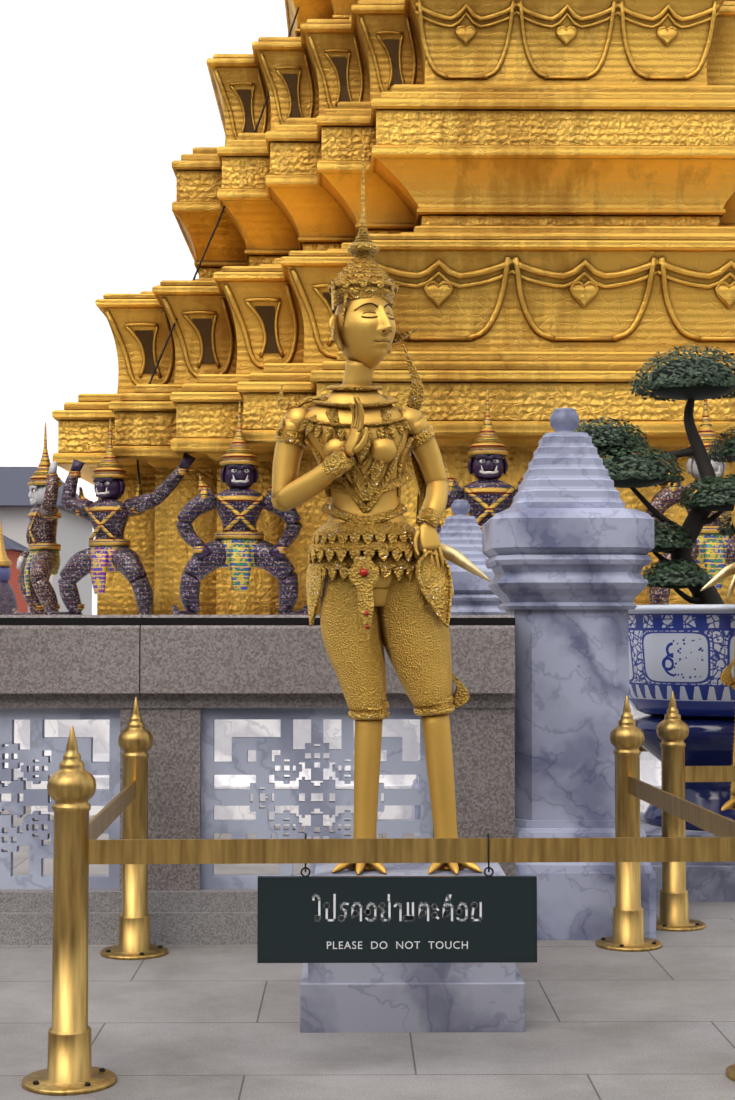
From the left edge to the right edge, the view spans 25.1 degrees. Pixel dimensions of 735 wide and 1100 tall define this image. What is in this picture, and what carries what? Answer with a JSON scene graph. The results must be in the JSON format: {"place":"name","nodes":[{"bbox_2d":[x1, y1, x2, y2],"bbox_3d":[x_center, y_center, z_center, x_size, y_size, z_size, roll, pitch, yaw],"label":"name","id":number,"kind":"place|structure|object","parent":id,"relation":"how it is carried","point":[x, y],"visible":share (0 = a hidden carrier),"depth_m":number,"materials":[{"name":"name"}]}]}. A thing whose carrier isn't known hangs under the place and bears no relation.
{"place":"outdoors","nodes":[
{"label":"outdoors","id":0,"kind":"place"},
{"bbox_2d":[0,522,17,614],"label":"stupa","id":1,"kind":"object","parent":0,"point":[8,602],"visible":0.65,"depth_m":39.70,"materials":[{"name":"purple paint"}]},
{"bbox_2d":[0,0,287,614],"label":"sky","id":2,"kind":"structure","parent":0,"point":[99,99],"materials":[{"name":"white"}]},
{"bbox_2d":[0,806,734,1099],"bbox_3d":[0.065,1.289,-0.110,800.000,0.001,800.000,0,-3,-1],"label":"ground","id":3,"kind":"structure","parent":0,"point":[199,1022],"depth_m":5.19,"materials":[{"name":"grey stone"}]},
{"bbox_2d":[0,467,92,614],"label":"distant halls","id":4,"kind":"object","parent":3,"relation":"on","point":[74,532],"visible":0.18,"depth_m":87.97,"materials":[{"name":"grey paint"}]},
{"bbox_2d":[22,726,116,1095],"bbox_3d":[-0.838,0.997,4.659,0.264,1.000,0.264,1,-3,-28],"label":"stanchion","id":5,"kind":"object","parent":3,"relation":"on","point":[70,1070],"visible":1,"depth_m":4.61,"materials":[{"name":"gold metal"}]},
{"bbox_2d":[89,780,135,839],"bbox_3d":[-0.874,0.893,5.569,0.012,0.068,1.721,0,-3,-2],"label":"rail","id":6,"kind":"object","parent":5,"relation":"attached to","point":[107,815],"visible":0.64,"depth_m":5.60,"materials":[{"name":"gold metal"}]},
{"bbox_2d":[100,697,167,959],"bbox_3d":[-0.910,1.076,6.466,0.264,1.000,0.264,1,-3,-14],"label":"stanchion","id":7,"kind":"object","parent":3,"relation":"on","point":[135,740],"visible":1,"depth_m":6.42,"materials":[{"name":"gold metal"}]},
{"bbox_2d":[0,615,515,944],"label":"balustrade wall","id":8,"kind":"structure","parent":3,"relation":"on","point":[186,680],"depth_m":6.71,"materials":[{"name":"stone"}]},
{"bbox_2d":[1,702,660,825],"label":"chedi platform","id":9,"kind":"structure","parent":3,"relation":"on","point":[406,730],"depth_m":10.64,"materials":[{"name":"white stone"}]},
{"bbox_2d":[12,423,62,614],"bbox_3d":[-2.817,-0.246,14.264,0.347,1.720,1.002,1,-3,-21],"label":"demon statue","id":10,"kind":"object","parent":9,"relation":"on","point":[38,563],"visible":0.94,"depth_m":14.13,"materials":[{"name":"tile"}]},
{"bbox_2d":[45,419,195,614],"bbox_3d":[-1.989,-0.251,13.445,1.314,1.660,0.347,-1,-3,27],"label":"demon statue","id":11,"kind":"object","parent":9,"relation":"on","point":[108,514],"visible":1,"depth_m":13.43,"materials":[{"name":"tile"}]},
{"bbox_2d":[173,401,307,614],"bbox_3d":[-0.961,-0.298,12.386,1.002,1.660,0.347,0,-3,-9],"label":"statue","id":12,"kind":"object","parent":9,"relation":"on","point":[239,547],"visible":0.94,"depth_m":12.29,"materials":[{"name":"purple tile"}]},
{"bbox_2d":[52,0,734,614],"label":"golden chedi","id":13,"kind":"structure","parent":9,"relation":"on","point":[550,204],"depth_m":13.20,"materials":[{"name":"gold metal"}]},
{"bbox_2d":[137,7,298,494],"bbox_3d":[-1.284,-2.631,14.441,1.696,4.705,0.106,2,-3,-42],"label":"conductor cable","id":14,"kind":"object","parent":13,"relation":"attached to","point":[194,277],"visible":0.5,"depth_m":14.33,"materials":[{"name":"black metal"}]},
{"bbox_2d":[436,387,522,533],"bbox_3d":[0.853,-0.330,11.654,1.002,1.660,0.347,0,-3,-1],"label":"demon statue","id":15,"kind":"object","parent":9,"relation":"on","point":[487,495],"visible":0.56,"depth_m":11.59,"materials":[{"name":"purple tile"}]},
{"bbox_2d":[645,399,734,604],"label":"demon statue","id":16,"kind":"object","parent":9,"relation":"on","point":[713,551],"visible":0.31,"depth_m":11.57,"materials":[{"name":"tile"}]},
{"bbox_2d":[300,863,524,1032],"bbox_3d":[0.139,1.307,5.565,0.710,0.460,0.710,0,-3,-1],"label":"statue pedestal","id":17,"kind":"object","parent":3,"relation":"on","point":[400,997],"visible":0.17,"depth_m":5.21,"materials":[{"name":"stone"}]},
{"bbox_2d":[271,141,490,874],"bbox_3d":[0.049,-0.167,5.598,0.755,2.488,0.381,0,-3,-1],"label":"kinnara statue","id":18,"kind":"object","parent":17,"relation":"on","point":[376,580],"visible":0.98,"depth_m":5.54,"materials":[{"name":"gold metal"}]},
{"bbox_2d":[411,500,505,835],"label":"stone pillar","id":19,"kind":"structure","parent":3,"relation":"on","point":[461,532],"depth_m":10.08,"materials":[{"name":"grey stone"}]},
{"bbox_2d":[482,408,655,939],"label":"stone pillar","id":20,"kind":"structure","parent":3,"relation":"on","point":[567,541],"depth_m":6.83,"materials":[{"name":"grey stone"}]},
{"bbox_2d":[595,695,661,951],"bbox_3d":[1.044,1.083,6.625,0.264,1.000,0.264,-2,-3,33],"label":"stanchion","id":21,"kind":"object","parent":3,"relation":"on","point":[627,737],"visible":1,"depth_m":6.58,"materials":[{"name":"gold metal"}]},
{"bbox_2d":[656,690,705,931],"bbox_3d":[1.306,1.101,7.047,0.264,1.000,0.264,-2,-3,43],"label":"stanchion","id":22,"kind":"object","parent":3,"relation":"on","point":[672,730],"visible":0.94,"depth_m":7.00,"materials":[{"name":"gold metal"}]},
{"bbox_2d":[685,766,734,781],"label":"rail","id":23,"kind":"object","parent":22,"relation":"attached to","point":[709,773],"depth_m":7.06,"materials":[{"name":"gold metal"}]},
{"bbox_2d":[628,604,734,901],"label":"ceramic planter","id":24,"kind":"object","parent":3,"relation":"on","point":[684,653],"visible":0.48,"depth_m":7.80,"materials":[{"name":"blue ceramic"}]},
{"bbox_2d":[574,344,734,603],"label":"bonsai tree","id":25,"kind":"object","parent":24,"relation":"on","point":[692,380],"visible":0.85,"depth_m":8.12,"materials":[{"name":"green plant"}]},
{"bbox_2d":[700,506,734,810],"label":"golden statue","id":26,"kind":"object","parent":3,"relation":"on","point":[727,678],"visible":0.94,"depth_m":7.40,"materials":[{"name":"gold metal"}]},
{"bbox_2d":[726,1063,734,1081],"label":"stanchion","id":27,"kind":"object","parent":3,"relation":"on","point":[730,1072],"visible":0.89,"depth_m":4.70,"materials":[{"name":"gold metal"}]},
{"bbox_2d":[88,837,734,863],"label":"rail","id":28,"kind":"object","parent":27,"relation":"attached to","point":[388,850],"visible":1,"depth_m":4.69,"materials":[{"name":"gold metal"}]},
{"bbox_2d":[257,833,536,962],"bbox_3d":[0.084,0.985,4.680,0.790,0.361,0.042,0,-3,-1],"label":"sign board","id":29,"kind":"object","parent":28,"relation":"attached to","point":[486,918],"visible":1,"depth_m":4.66,"materials":[{"name":"black metal"}]},
{"bbox_2d":[628,776,734,836],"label":"rail","id":30,"kind":"object","parent":27,"relation":"attached to","point":[712,822],"visible":1,"depth_m":5.70,"materials":[{"name":"gold metal"}]},
{"bbox_2d":[639,746,647,751],"bbox_3d":[1.830,1.031,8.727,1.210,0.068,0.012,0,-3,-1],"label":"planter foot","id":31,"kind":"object","parent":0,"point":[641,749],"depth_m":8.72,"materials":[{"name":"gold metal"}]}
]}

